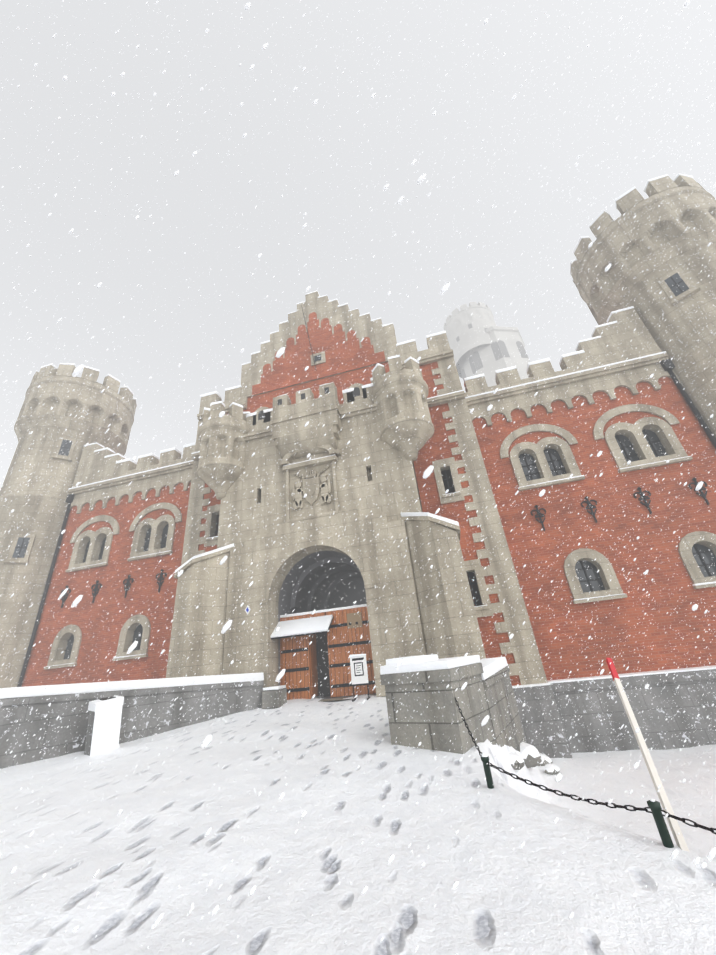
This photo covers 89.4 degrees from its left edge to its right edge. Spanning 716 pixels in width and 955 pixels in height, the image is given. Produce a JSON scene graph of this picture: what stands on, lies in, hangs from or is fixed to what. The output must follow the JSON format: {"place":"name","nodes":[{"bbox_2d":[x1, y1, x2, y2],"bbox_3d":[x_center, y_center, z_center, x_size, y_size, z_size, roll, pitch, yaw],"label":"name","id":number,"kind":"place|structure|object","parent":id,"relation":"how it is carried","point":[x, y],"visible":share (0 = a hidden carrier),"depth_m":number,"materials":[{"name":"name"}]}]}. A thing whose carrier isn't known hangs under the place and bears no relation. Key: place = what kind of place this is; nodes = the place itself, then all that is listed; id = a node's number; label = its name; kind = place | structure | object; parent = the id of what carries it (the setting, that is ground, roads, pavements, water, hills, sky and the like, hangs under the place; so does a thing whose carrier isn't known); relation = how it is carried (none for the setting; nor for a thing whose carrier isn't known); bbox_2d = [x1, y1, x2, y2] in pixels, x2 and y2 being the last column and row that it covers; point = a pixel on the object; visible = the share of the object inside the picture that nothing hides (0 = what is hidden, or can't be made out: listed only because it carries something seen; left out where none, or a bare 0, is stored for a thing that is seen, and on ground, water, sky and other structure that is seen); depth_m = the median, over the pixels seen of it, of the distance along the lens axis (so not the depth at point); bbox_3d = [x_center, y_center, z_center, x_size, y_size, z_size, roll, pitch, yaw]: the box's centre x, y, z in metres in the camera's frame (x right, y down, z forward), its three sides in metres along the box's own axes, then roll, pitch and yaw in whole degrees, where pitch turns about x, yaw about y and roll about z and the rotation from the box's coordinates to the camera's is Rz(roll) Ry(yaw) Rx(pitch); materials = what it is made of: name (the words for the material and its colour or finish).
{"place":"outdoors","nodes":[
{"label":"outdoors","id":0,"kind":"place"},
{"bbox_2d":[0,695,715,954],"bbox_3d":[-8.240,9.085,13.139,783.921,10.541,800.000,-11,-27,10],"label":"snow ground","id":1,"kind":"structure","parent":0,"point":[486,904],"depth_m":3.21,"materials":[{"name":"white snow"}]},
{"bbox_2d":[0,364,136,687],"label":"tower","id":2,"kind":"structure","parent":1,"relation":"on","point":[101,416],"depth_m":18.79,"materials":[{"name":"stone"}]},
{"bbox_2d":[84,695,123,755],"bbox_3d":[-5.285,5.336,7.495,0.400,1.348,0.520,-19,-23,34],"label":"box","id":3,"kind":"object","parent":1,"relation":"on","point":[100,711],"visible":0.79,"depth_m":7.43,"materials":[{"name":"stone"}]},
{"bbox_2d":[0,663,525,768],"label":"stone parapet walls","id":4,"kind":"structure","parent":1,"relation":"on","point":[476,707],"depth_m":7.18,"materials":[{"name":"stone"}]},
{"bbox_2d":[350,655,369,701],"bbox_3d":[0.047,5.472,9.908,0.460,1.060,0.360,-11,-27,10],"label":"info sign stand","id":5,"kind":"object","parent":1,"relation":"on","point":[359,676],"visible":0.96,"depth_m":9.95,"materials":[{"name":"white metal"}]},
{"bbox_2d":[17,291,715,701],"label":"gatehouse","id":6,"kind":"object","parent":1,"relation":"on","point":[571,443],"visible":0.94,"depth_m":12.98,"materials":[{"name":"brick"}]},
{"bbox_2d":[443,301,529,386],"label":"distant tower","id":7,"kind":"structure","parent":1,"relation":"on","point":[461,331],"depth_m":46.83,"materials":[{"name":"stone"}]},
{"bbox_2d":[508,742,559,774],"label":"snow-covered rocks","id":8,"kind":"object","parent":1,"relation":"on","point":[530,756],"visible":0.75,"depth_m":6.97,"materials":[{"name":"snow"}]},
{"bbox_2d":[455,698,715,847],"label":"chain fence","id":9,"kind":"object","parent":1,"relation":"on","point":[658,815],"visible":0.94,"depth_m":2.96,"materials":[{"name":"grey metal"}]},
{"bbox_2d":[571,175,715,437],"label":"tower","id":10,"kind":"structure","parent":1,"relation":"on","point":[632,278],"depth_m":14.62,"materials":[{"name":"stone"}]},
{"bbox_2d":[606,658,688,851],"bbox_3d":[2.650,2.516,3.356,0.065,1.461,1.526,-19,-29,24],"label":"snow marker pole","id":11,"kind":"object","parent":1,"relation":"on","point":[665,803],"visible":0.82,"depth_m":3.24,"materials":[{"name":"beige wood"}]},
{"bbox_2d":[0,0,715,954],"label":"falling snow","id":12,"kind":"structure","parent":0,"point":[206,742],"depth_m":3.59,"materials":[{"name":"white snow"}]},
{"bbox_2d":[0,173,715,801],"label":"snow caps","id":13,"kind":"object","parent":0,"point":[388,667],"visible":0.52,"depth_m":10.32,"materials":[{"name":"white snow"}]},
{"bbox_2d":[0,0,715,488],"label":"sky","id":14,"kind":"structure","parent":0,"point":[168,343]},
{"bbox_2d":[513,669,715,757],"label":"stone wall","id":15,"kind":"structure","parent":0,"point":[580,703],"depth_m":9.69,"materials":[{"name":"grey stone"}]}
]}

